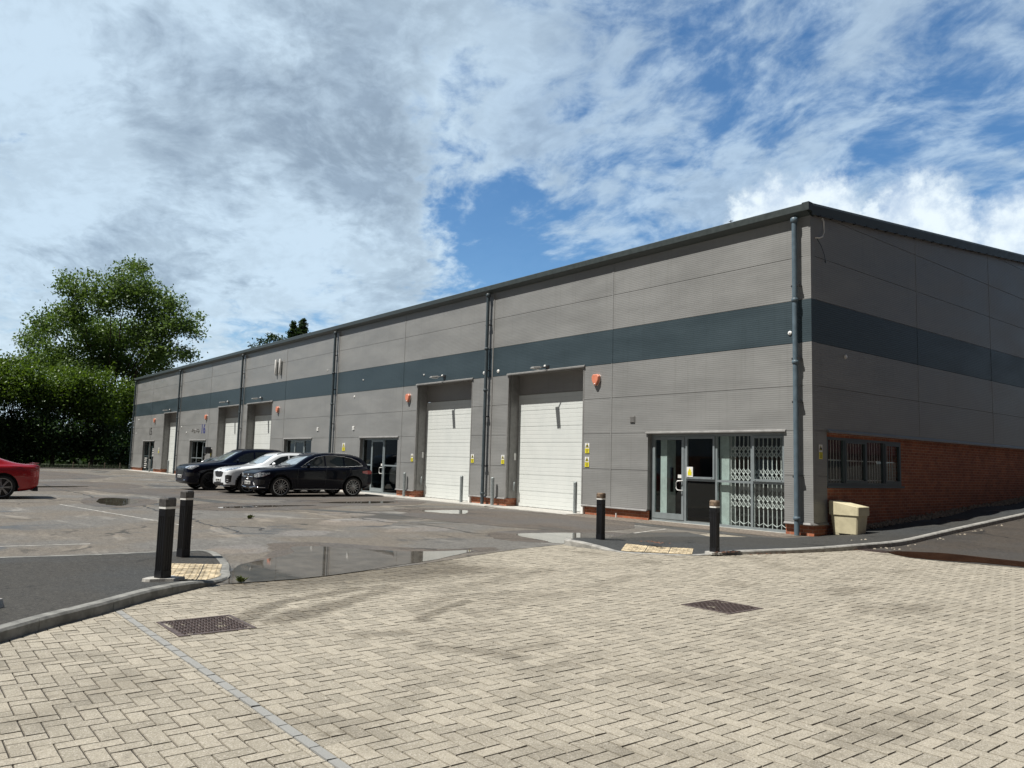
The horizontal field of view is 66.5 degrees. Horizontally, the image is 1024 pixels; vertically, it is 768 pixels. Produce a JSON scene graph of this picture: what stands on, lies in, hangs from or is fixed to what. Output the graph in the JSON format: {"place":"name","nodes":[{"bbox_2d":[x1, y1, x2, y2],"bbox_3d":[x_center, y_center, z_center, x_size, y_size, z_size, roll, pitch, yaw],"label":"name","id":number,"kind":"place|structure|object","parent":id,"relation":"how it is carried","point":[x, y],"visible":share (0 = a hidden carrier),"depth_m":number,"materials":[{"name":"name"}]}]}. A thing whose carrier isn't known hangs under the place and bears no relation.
{"place":"outdoors","nodes":[
{"label":"outdoors","id":0,"kind":"place"},
{"bbox_2d":[0,598,4,607],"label":"foot block","id":1,"kind":"structure","parent":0,"point":[1,603],"depth_m":6.75,"materials":[{"name":"concrete"}]},
{"bbox_2d":[27,462,130,468],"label":"verge","id":2,"kind":"structure","parent":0,"point":[74,465],"depth_m":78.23,"materials":[{"name":"green plant"}]},
{"bbox_2d":[0,358,12,420],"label":"leafy tree","id":3,"kind":"object","parent":2,"relation":"on","point":[3,393],"visible":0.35,"depth_m":70.30,"materials":[{"name":"green plant"}]},
{"bbox_2d":[0,405,37,462],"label":"leafy shrub","id":4,"kind":"object","parent":2,"relation":"on","point":[4,431],"visible":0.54,"depth_m":70.59,"materials":[{"name":"green plant"}]},
{"bbox_2d":[5,451,47,462],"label":"leafy shrub","id":5,"kind":"object","parent":2,"relation":"on","point":[30,461],"visible":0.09,"depth_m":82.20,"materials":[{"name":"green plant"}]},
{"bbox_2d":[0,349,62,460],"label":"leafy tree","id":6,"kind":"object","parent":2,"relation":"on","point":[23,382],"visible":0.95,"depth_m":70.97,"materials":[{"name":"green plant"}]},
{"bbox_2d":[0,400,82,463],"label":"leafy shrub","id":7,"kind":"object","parent":2,"relation":"on","point":[41,423],"visible":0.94,"depth_m":71.02,"materials":[{"name":"green plant"}]},
{"bbox_2d":[25,361,103,464],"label":"leafy tree","id":8,"kind":"object","parent":2,"relation":"on","point":[63,398],"visible":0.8,"depth_m":73.30,"materials":[{"name":"green plant"}]},
{"bbox_2d":[41,450,116,464],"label":"leafy shrub","id":9,"kind":"object","parent":2,"relation":"on","point":[71,460],"visible":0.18,"depth_m":82.57,"materials":[{"name":"green plant"}]},
{"bbox_2d":[48,413,131,464],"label":"leafy shrub","id":10,"kind":"object","parent":2,"relation":"on","point":[94,442],"visible":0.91,"depth_m":73.94,"materials":[{"name":"green plant"}]},
{"bbox_2d":[55,361,128,464],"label":"leafy tree","id":11,"kind":"object","parent":2,"relation":"on","point":[102,405],"visible":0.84,"depth_m":74.81,"materials":[{"name":"green plant"}]},
{"bbox_2d":[94,420,133,465],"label":"leafy shrub","id":12,"kind":"object","parent":2,"relation":"on","point":[122,456],"visible":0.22,"depth_m":78.26,"materials":[{"name":"green plant"}]},
{"bbox_2d":[93,374,141,463],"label":"leafy tree","id":13,"kind":"object","parent":2,"relation":"on","point":[128,393],"visible":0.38,"depth_m":78.70,"materials":[{"name":"green plant"}]},
{"bbox_2d":[0,551,219,624],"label":"island pavement","id":14,"kind":"structure","parent":0,"point":[31,586],"depth_m":8.52,"materials":[{"name":"asphalt"}]},
{"bbox_2d":[142,575,184,581],"bbox_3d":[-3.833,2.141,8.566,0.323,0.036,0.364,0,-6,15],"label":"concrete footing","id":15,"kind":"object","parent":14,"relation":"on","point":[171,578],"visible":0.86,"depth_m":8.49,"materials":[{"name":"concrete"}]},
{"bbox_2d":[154,497,176,578],"bbox_3d":[-3.825,1.720,8.604,0.138,0.935,0.138,-1,-6,27],"label":"bollard","id":16,"kind":"object","parent":15,"relation":"on","point":[165,537],"visible":0.94,"depth_m":8.56,"materials":[{"name":"black plastic"}]},
{"bbox_2d":[176,490,193,557],"bbox_3d":[-4.450,1.914,10.623,0.138,0.920,0.138,-1,-6,27],"label":"bollard","id":17,"kind":"object","parent":14,"relation":"on","point":[185,522],"visible":0.97,"depth_m":10.58,"materials":[{"name":"black plastic"}]},
{"bbox_2d":[171,563,221,579],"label":"tactile paving","id":18,"kind":"structure","parent":14,"relation":"on","point":[209,571],"depth_m":9.55,"materials":[{"name":"concrete"}]},
{"bbox_2d":[120,469,580,514],"bbox_3d":[-14.832,5.467,43.765,1.300,0.050,53.700,6,-7,-39],"label":"concrete apron","id":19,"kind":"object","parent":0,"point":[489,505],"visible":0.52,"depth_m":26.83,"materials":[{"name":"concrete"}]},
{"bbox_2d":[402,473,405,495],"bbox_3d":[-4.245,3.996,30.731,0.114,1.005,0.114,6,-7,-39],"label":"steel bollard","id":20,"kind":"object","parent":19,"relation":"on","point":[404,483],"visible":0.88,"depth_m":30.70,"materials":[{"name":"metal"}]},
{"bbox_2d":[459,476,462,501],"bbox_3d":[-1.793,3.752,27.643,0.114,1.005,0.114,6,-7,-39],"label":"steel bollard","id":21,"kind":"object","parent":19,"relation":"on","point":[461,490],"visible":0.88,"depth_m":27.60,"materials":[{"name":"metal"}]},
{"bbox_2d":[490,477,493,504],"bbox_3d":[-0.662,3.643,26.247,0.114,1.005,0.114,6,-7,-39],"label":"steel bollard","id":22,"kind":"object","parent":19,"relation":"on","point":[492,493],"visible":0.88,"depth_m":26.20,"materials":[{"name":"metal"}]},
{"bbox_2d":[573,482,576,512],"bbox_3d":[1.877,3.404,23.178,0.114,1.005,0.114,6,-7,-39],"label":"steel bollard","id":23,"kind":"object","parent":19,"relation":"on","point":[575,497],"visible":0.88,"depth_m":23.14,"materials":[{"name":"metal"}]},
{"bbox_2d":[0,468,810,584],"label":"car park asphalt","id":24,"kind":"object","parent":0,"point":[46,522],"visible":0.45,"depth_m":16.05,"materials":[{"name":"asphalt"}]},
{"bbox_2d":[0,458,39,498],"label":"red saloon car","id":25,"kind":"object","parent":24,"relation":"on","point":[15,476],"visible":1,"depth_m":22.99,"materials":[{"name":"paint"}]},
{"bbox_2d":[38,486,88,486],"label":"puddle","id":26,"kind":"object","parent":24,"relation":"on","point":[63,486],"visible":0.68,"depth_m":31.48,"materials":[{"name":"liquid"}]},
{"bbox_2d":[39,471,107,478],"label":"damp patch","id":27,"kind":"object","parent":24,"relation":"on","point":[54,475],"visible":0.41,"depth_m":44.95,"materials":[{"name":"asphalt"}]},
{"bbox_2d":[27,481,142,490],"bbox_3d":[-20.000,4.062,31.251,9.819,0.001,10.151,6,-7,-39],"label":"damp patch","id":28,"kind":"object","parent":24,"relation":"on","point":[100,485],"visible":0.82,"depth_m":32.87,"materials":[{"name":"asphalt"}]},
{"bbox_2d":[96,498,137,505],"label":"puddle","id":29,"kind":"object","parent":24,"relation":"on","point":[116,501],"visible":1,"depth_m":22.94,"materials":[{"name":"liquid"}]},
{"bbox_2d":[81,497,156,507],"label":"damp patch","id":30,"kind":"object","parent":24,"relation":"on","point":[91,501],"visible":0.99,"depth_m":22.50,"materials":[{"name":"asphalt"}]},
{"bbox_2d":[60,504,178,524],"bbox_3d":[-9.326,3.060,18.375,7.987,0.001,0.073,-4,-8,43],"label":"parking line","id":31,"kind":"object","parent":24,"relation":"on","point":[112,513],"visible":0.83,"depth_m":18.60,"materials":[{"name":"white paint"}]},
{"bbox_2d":[143,505,240,532],"bbox_3d":[-7.684,3.081,18.154,0.230,0.001,8.712,6,-7,-36],"label":"asphalt crack","id":32,"kind":"object","parent":24,"relation":"on","point":[196,521],"visible":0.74,"depth_m":16.26,"materials":[{"name":"asphalt"}]},
{"bbox_2d":[175,449,281,489],"bbox_3d":[-11.663,3.642,33.451,4.954,1.747,2.335,6,-7,-39],"label":"parked suv","id":33,"kind":"object","parent":24,"relation":"on","point":[196,475],"visible":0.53,"depth_m":32.03,"materials":[{"name":"black paint"}]},
{"bbox_2d":[206,544,270,553],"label":"dry patch","id":34,"kind":"object","parent":24,"relation":"on","point":[246,549],"visible":0.83,"depth_m":12.11,"materials":[{"name":"asphalt"}]},
{"bbox_2d":[236,575,248,581],"bbox_3d":[-3.114,2.240,8.978,0.140,0.082,0.141,6,-7,-39],"label":"weed","id":35,"kind":"object","parent":24,"relation":"on","point":[240,579],"visible":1,"depth_m":8.96,"materials":[{"name":"plant"}]},
{"bbox_2d":[95,488,393,500],"bbox_3d":[-10.118,4.157,29.488,9.029,0.001,9.652,6,-7,-39],"label":"damp patch","id":36,"kind":"object","parent":24,"relation":"on","point":[238,494],"visible":0.83,"depth_m":28.91,"materials":[{"name":"asphalt"}]},
{"bbox_2d":[176,503,347,510],"bbox_3d":[-7.082,3.564,22.771,5.389,0.001,3.453,6,-7,-39],"label":"damp patch","id":37,"kind":"object","parent":24,"relation":"on","point":[212,506],"visible":0.82,"depth_m":22.51,"materials":[{"name":"asphalt"}]},
{"bbox_2d":[218,505,313,507],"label":"puddle","id":38,"kind":"object","parent":24,"relation":"on","point":[262,506],"visible":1,"depth_m":22.56,"materials":[{"name":"liquid"}]},
{"bbox_2d":[213,452,320,492],"bbox_3d":[-9.623,3.566,31.590,4.515,1.638,2.219,6,-7,-39],"label":"parked suv","id":39,"kind":"object","parent":24,"relation":"on","point":[228,478],"visible":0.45,"depth_m":30.42,"materials":[{"name":"white paint"}]},
{"bbox_2d":[163,496,409,516],"bbox_3d":[-8.090,3.646,23.855,15.776,0.001,1.859,-3,-7,35],"label":"repair patch","id":40,"kind":"object","parent":24,"relation":"on","point":[209,500],"visible":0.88,"depth_m":21.59,"materials":[{"name":"asphalt"}]},
{"bbox_2d":[275,530,331,535],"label":"dry patch","id":41,"kind":"object","parent":24,"relation":"on","point":[306,532],"visible":1,"depth_m":15.02,"materials":[{"name":"asphalt"}]},
{"bbox_2d":[241,452,371,496],"bbox_3d":[-7.760,3.425,29.733,4.698,1.648,2.246,6,-7,-39],"label":"parked suv","id":42,"kind":"object","parent":24,"relation":"on","point":[336,473],"visible":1,"depth_m":29.10,"materials":[{"name":"black paint"}]},
{"bbox_2d":[248,508,415,513],"bbox_3d":[-5.011,3.482,21.402,5.570,0.001,2.206,3,-6,-18],"label":"asphalt crack","id":43,"kind":"object","parent":24,"relation":"on","point":[352,512],"visible":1,"depth_m":21.32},
{"bbox_2d":[220,546,474,582],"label":"puddle","id":44,"kind":"object","parent":24,"relation":"on","point":[299,562],"visible":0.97,"depth_m":10.93,"materials":[{"name":"liquid"}]},
{"bbox_2d":[318,511,379,515],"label":"dry patch","id":45,"kind":"object","parent":24,"relation":"on","point":[346,514],"visible":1,"depth_m":20.48,"materials":[{"name":"asphalt"}]},
{"bbox_2d":[279,500,424,505],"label":"damp patch","id":46,"kind":"object","parent":24,"relation":"on","point":[403,502],"visible":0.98,"depth_m":26.04,"materials":[{"name":"asphalt"}]},
{"bbox_2d":[319,501,393,502],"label":"puddle","id":47,"kind":"object","parent":24,"relation":"on","point":[361,502],"visible":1,"depth_m":26.09,"materials":[{"name":"liquid"}]},
{"bbox_2d":[318,518,396,525],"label":"dry patch","id":48,"kind":"object","parent":24,"relation":"on","point":[353,522],"visible":1,"depth_m":17.86,"materials":[{"name":"asphalt"}]},
{"bbox_2d":[240,542,500,564],"bbox_3d":[-1.974,2.630,12.086,3.868,0.001,3.166,2,-6,-9],"label":"damp patch","id":49,"kind":"object","parent":24,"relation":"on","point":[282,548],"visible":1,"depth_m":12.88,"materials":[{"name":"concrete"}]},
{"bbox_2d":[354,517,479,533],"bbox_3d":[-2.164,3.182,17.641,0.459,0.001,5.243,7,-8,-44],"label":"asphalt crack","id":50,"kind":"object","parent":24,"relation":"on","point":[410,523],"visible":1,"depth_m":17.84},
{"bbox_2d":[381,527,455,531],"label":"dry patch","id":51,"kind":"object","parent":24,"relation":"on","point":[419,529],"visible":1,"depth_m":16.45,"materials":[{"name":"asphalt"}]},
{"bbox_2d":[393,508,467,512],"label":"damp patch","id":52,"kind":"object","parent":24,"relation":"on","point":[408,511],"visible":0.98,"depth_m":23.33,"materials":[{"name":"asphalt"}]},
{"bbox_2d":[422,510,468,513],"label":"puddle","id":53,"kind":"object","parent":24,"relation":"on","point":[453,511],"visible":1,"depth_m":22.49,"materials":[{"name":"liquid"}]},
{"bbox_2d":[401,509,634,530],"bbox_3d":[0.189,3.539,20.543,4.974,0.001,7.201,6,-7,-39],"label":"damp patch","id":54,"kind":"object","parent":24,"relation":"on","point":[522,519],"visible":0.94,"depth_m":20.03,"materials":[{"name":"asphalt"}]},
{"bbox_2d":[488,530,627,542],"bbox_3d":[1.025,3.108,16.020,3.455,0.001,2.544,6,-7,-39],"label":"damp patch","id":55,"kind":"object","parent":24,"relation":"on","point":[508,535],"visible":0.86,"depth_m":16.29,"materials":[{"name":"asphalt"}]},
{"bbox_2d":[516,533,612,543],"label":"puddle","id":56,"kind":"object","parent":24,"relation":"on","point":[555,537],"visible":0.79,"depth_m":15.81,"materials":[{"name":"liquid"}]},
{"bbox_2d":[612,532,708,537],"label":"repair patch","id":57,"kind":"object","parent":24,"relation":"on","point":[661,534],"visible":0.54,"depth_m":16.74,"materials":[{"name":"asphalt"}]},
{"bbox_2d":[567,514,804,536],"bbox_3d":[4.011,3.586,20.005,1.103,0.001,7.088,6,-7,-39],"label":"apron","id":58,"kind":"object","parent":24,"relation":"on","point":[764,533],"visible":0.93,"depth_m":19.46,"materials":[{"name":"concrete"}]},
{"bbox_2d":[635,523,776,537],"bbox_3d":[3.827,3.474,18.895,0.562,0.001,7.164,6,-7,-39],"label":"repair patch","id":59,"kind":"object","parent":24,"relation":"on","point":[726,533],"visible":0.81,"depth_m":18.23,"materials":[{"name":"asphalt"}]},
{"bbox_2d":[0,534,1023,767],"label":"block paving","id":60,"kind":"structure","parent":0,"point":[630,653],"depth_m":5.54,"materials":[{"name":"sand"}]},
{"bbox_2d":[156,615,256,636],"bbox_3d":[-2.634,2.079,6.717,0.640,0.016,0.660,6,-7,-39],"label":"manhole cover","id":61,"kind":"object","parent":60,"relation":"on","point":[189,627],"visible":1,"depth_m":6.70,"materials":[{"name":"metal"}]},
{"bbox_2d":[681,599,763,614],"bbox_3d":[2.235,2.373,8.306,0.600,0.016,0.620,6,-7,-39],"label":"manhole cover","id":62,"kind":"object","parent":60,"relation":"on","point":[726,607],"visible":1,"depth_m":8.29,"materials":[{"name":"metal"}]},
{"bbox_2d":[647,541,857,554],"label":"dead leaves","id":63,"kind":"object","parent":60,"relation":"on","point":[722,551],"visible":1,"depth_m":13.79,"materials":[{"name":"brown plant"}]},
{"bbox_2d":[858,549,890,552],"bbox_3d":[6.810,3.134,14.657,0.340,0.025,0.570,6,-7,-39],"label":"drain grating","id":64,"kind":"object","parent":60,"relation":"on","point":[874,550],"visible":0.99,"depth_m":14.60,"materials":[{"name":"metal"}]},
{"bbox_2d":[0,0,1023,430],"label":"sky","id":65,"kind":"structure","parent":0,"point":[274,163],"materials":[{"name":"blue"}]},
{"bbox_2d":[572,500,1023,553],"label":"side footway","id":66,"kind":"structure","parent":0,"point":[701,545],"depth_m":15.98,"materials":[{"name":"concrete"}]},
{"bbox_2d":[596,493,605,539],"bbox_3d":[1.665,2.497,14.631,0.138,0.905,0.138,-3,-7,39],"label":"bollard","id":67,"kind":"object","parent":66,"relation":"on","point":[600,518],"visible":0.96,"depth_m":14.59,"materials":[{"name":"black plastic"}]},
{"bbox_2d":[621,544,692,553],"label":"tactile paving","id":68,"kind":"structure","parent":66,"relation":"on","point":[639,548],"depth_m":13.59,"materials":[{"name":"concrete"}]},
{"bbox_2d":[705,551,724,554],"bbox_3d":[3.455,2.862,13.224,0.336,0.036,0.275,3,-6,-13],"label":"concrete footing","id":69,"kind":"object","parent":66,"relation":"on","point":[714,553],"visible":0.88,"depth_m":13.10,"materials":[{"name":"concrete"}]},
{"bbox_2d":[709,500,719,555],"bbox_3d":[3.446,2.446,13.267,0.138,0.930,0.138,-3,-8,41],"label":"bollard","id":70,"kind":"object","parent":69,"relation":"on","point":[714,505],"visible":1,"depth_m":13.22,"materials":[{"name":"black plastic"}]},
{"bbox_2d":[829,500,868,534],"bbox_3d":[7.594,3.021,17.577,0.510,0.759,0.700,6,-7,-39],"label":"grit bin","id":71,"kind":"object","parent":66,"relation":"on","point":[848,518],"visible":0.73,"depth_m":17.40,"materials":[{"name":"beige plastic"}]},
{"bbox_2d":[866,496,1023,529],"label":"gravel","id":72,"kind":"structure","parent":66,"relation":"on","point":[950,512],"depth_m":21.01,"materials":[{"name":"stone"}]},
{"bbox_2d":[875,518,1023,567],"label":"side road","id":73,"kind":"structure","parent":0,"point":[1005,541],"depth_m":15.92,"materials":[{"name":"asphalt"}]},
{"bbox_2d":[861,525,1002,549],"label":"litter","id":74,"kind":"object","parent":73,"relation":"on","point":[915,544],"visible":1,"depth_m":15.89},
{"bbox_2d":[889,551,1023,566],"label":"puddle","id":75,"kind":"object","parent":73,"relation":"on","point":[945,556],"visible":1,"depth_m":13.71,"materials":[{"name":"liquid"}]},
{"label":"ground","id":76,"kind":"structure","parent":0,"visible":0},
{"bbox_2d":[40,467,121,469],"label":"kerb","id":77,"kind":"structure","parent":76,"relation":"on","point":[79,468],"depth_m":62.62,"materials":[{"name":"concrete"}]},
{"bbox_2d":[74,433,130,465],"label":"leafy shrub","id":78,"kind":"object","parent":76,"relation":"on","point":[124,462],"visible":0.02,"depth_m":83.19,"materials":[{"name":"green plant"}]},
{"bbox_2d":[9,253,210,395],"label":"broadleaf tree","id":79,"kind":"object","parent":76,"relation":"on","point":[142,334],"visible":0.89,"depth_m":82.84,"materials":[{"name":"green plant"}]},
{"bbox_2d":[0,550,230,642],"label":"kerb","id":80,"kind":"structure","parent":76,"relation":"on","point":[9,631],"depth_m":7.17,"materials":[{"name":"concrete"}]},
{"bbox_2d":[247,332,285,347],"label":"dark tree","id":81,"kind":"object","parent":76,"relation":"on","point":[272,337],"visible":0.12,"depth_m":99.75,"materials":[{"name":"green plant"}]},
{"bbox_2d":[285,320,297,338],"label":"conifer","id":82,"kind":"object","parent":76,"relation":"on","point":[293,326],"visible":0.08,"depth_m":101.57,"materials":[{"name":"green plant"}]},
{"bbox_2d":[294,318,309,335],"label":"conifer","id":83,"kind":"object","parent":76,"relation":"on","point":[302,328],"visible":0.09,"depth_m":101.50,"materials":[{"name":"green plant"}]},
{"bbox_2d":[129,201,1023,536],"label":"industrial building","id":84,"kind":"structure","parent":76,"relation":"on","point":[745,367],"depth_m":22.53,"materials":[{"name":"grey metal"}]},
{"bbox_2d":[150,442,153,470],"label":"door","id":85,"kind":"structure","parent":84,"relation":"in","point":[153,442],"depth_m":60.36,"materials":[{"name":"metal"}]},
{"bbox_2d":[168,422,175,472],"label":"roller door","id":86,"kind":"structure","parent":84,"relation":"in","point":[172,425],"depth_m":57.55,"materials":[{"name":"white metal"}]},
{"bbox_2d":[202,442,205,460],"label":"door","id":87,"kind":"structure","parent":84,"relation":"in","point":[204,443],"depth_m":50.96,"materials":[{"name":"grey metal"}]},
{"bbox_2d":[202,447,210,458],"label":"wall fitting","id":88,"kind":"object","parent":84,"relation":"attached to","point":[207,450],"depth_m":49.03,"materials":[{"name":"black plastic"}]},
{"bbox_2d":[223,417,237,453],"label":"roller door","id":89,"kind":"structure","parent":84,"relation":"in","point":[231,424],"depth_m":48.10,"materials":[{"name":"white metal"}]},
{"bbox_2d":[253,415,271,448],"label":"roller door","id":90,"kind":"structure","parent":84,"relation":"in","point":[262,425],"depth_m":44.14,"materials":[{"name":"white metal"}]},
{"bbox_2d":[274,360,277,375],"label":"antenna panel","id":91,"kind":"object","parent":84,"relation":"attached to","point":[276,368],"visible":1,"depth_m":41.92,"materials":[{"name":"white plastic"}]},
{"bbox_2d":[278,359,281,375],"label":"antenna panel","id":92,"kind":"object","parent":84,"relation":"attached to","point":[280,367],"visible":1,"depth_m":41.50,"materials":[{"name":"white plastic"}]},
{"bbox_2d":[294,441,304,452],"bbox_3d":[-10.763,3.948,39.251,0.139,2.174,1.124,6,-7,-39],"label":"door","id":93,"kind":"structure","parent":84,"relation":"in","point":[299,445],"depth_m":39.35,"materials":[{"name":"glass"}]},
{"bbox_2d":[370,440,384,491],"bbox_3d":[-5.735,3.462,33.047,0.139,2.174,1.024,6,-7,-39],"label":"door","id":94,"kind":"structure","parent":84,"relation":"in","point":[377,458],"depth_m":33.07,"materials":[{"name":"glass"}]},
{"bbox_2d":[405,394,410,401],"bbox_3d":[-4.165,0.561,31.194,0.118,0.325,0.300,6,-7,-39],"label":"alarm box","id":95,"kind":"object","parent":84,"relation":"attached to","point":[407,397],"visible":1,"depth_m":31.12,"materials":[{"name":"plastic"}]},
{"bbox_2d":[429,375,445,378],"bbox_3d":[-2.819,-0.275,29.342,0.599,0.180,0.280,4,-6,-19],"label":"floodlight","id":96,"kind":"object","parent":84,"relation":"attached to","point":[437,377],"visible":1,"depth_m":29.30,"materials":[{"name":"black metal"}]},
{"bbox_2d":[424,399,471,500],"bbox_3d":[-2.268,2.495,29.420,0.054,3.736,3.600,6,-7,-39],"label":"roller door","id":97,"kind":"structure","parent":84,"relation":"in","point":[448,424],"depth_m":29.60,"materials":[{"name":"white metal"}]},
{"bbox_2d":[530,365,548,369],"bbox_3d":[0.855,-0.531,24.795,0.599,0.180,0.280,4,-6,-19],"label":"floodlight","id":98,"kind":"object","parent":84,"relation":"attached to","point":[539,367],"visible":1,"depth_m":24.77,"materials":[{"name":"black metal"}]},
{"bbox_2d":[516,391,582,511],"bbox_3d":[1.330,2.147,24.981,0.054,3.736,3.550,6,-7,-39],"label":"roller door","id":99,"kind":"structure","parent":84,"relation":"in","point":[549,464],"depth_m":25.08,"materials":[{"name":"white metal"}]},
{"bbox_2d":[585,457,588,466],"bbox_3d":[2.215,2.304,23.075,0.014,0.300,0.180,6,-7,-39],"label":"warning sign","id":100,"kind":"object","parent":84,"relation":"attached to","point":[586,461],"visible":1,"depth_m":23.07,"materials":[{"name":"plastic"}]},
{"bbox_2d":[585,443,589,452],"bbox_3d":[2.226,1.901,23.115,0.014,0.300,0.180,6,-7,-39],"label":"warning sign","id":101,"kind":"object","parent":84,"relation":"attached to","point":[587,447],"visible":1,"depth_m":23.12,"materials":[{"name":"plastic"}]},
{"bbox_2d":[592,374,600,385],"bbox_3d":[2.472,-0.121,23.009,0.118,0.325,0.300,6,-7,-39],"label":"alarm box","id":102,"kind":"object","parent":84,"relation":"attached to","point":[596,378],"visible":1,"depth_m":22.94,"materials":[{"name":"plastic"}]},
{"bbox_2d":[652,437,683,519],"bbox_3d":[4.154,2.505,20.846,0.139,2.174,1.054,6,-7,-39],"label":"door","id":103,"kind":"structure","parent":84,"relation":"in","point":[655,514],"depth_m":20.80,"materials":[{"name":"grey metal"}]},
{"bbox_2d":[687,467,692,476],"bbox_3d":[4.620,2.285,20.279,0.008,0.260,0.200,6,-7,-39],"label":"notice","id":104,"kind":"object","parent":84,"relation":"attached to","point":[689,471],"visible":1,"depth_m":20.27,"materials":[{"name":"paper"}]},
{"bbox_2d":[819,444,822,458],"bbox_3d":[7.017,1.541,17.726,0.150,0.330,0.014,6,-7,-39],"label":"warning sign","id":105,"kind":"object","parent":84,"relation":"attached to","point":[820,452],"visible":1,"depth_m":17.72,"materials":[{"name":"plastic"}]},
{"bbox_2d":[826,437,904,487],"bbox_3d":[8.627,1.960,19.151,3.790,1.180,0.243,6,-7,-39],"label":"side window","id":106,"kind":"structure","parent":84,"relation":"in","point":[885,483],"depth_m":19.09,"materials":[{"name":"glass"}]},
{"bbox_2d":[564,513,1023,555],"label":"kerb","id":107,"kind":"structure","parent":76,"relation":"on","point":[846,547],"depth_m":14.58,"materials":[{"name":"concrete"}]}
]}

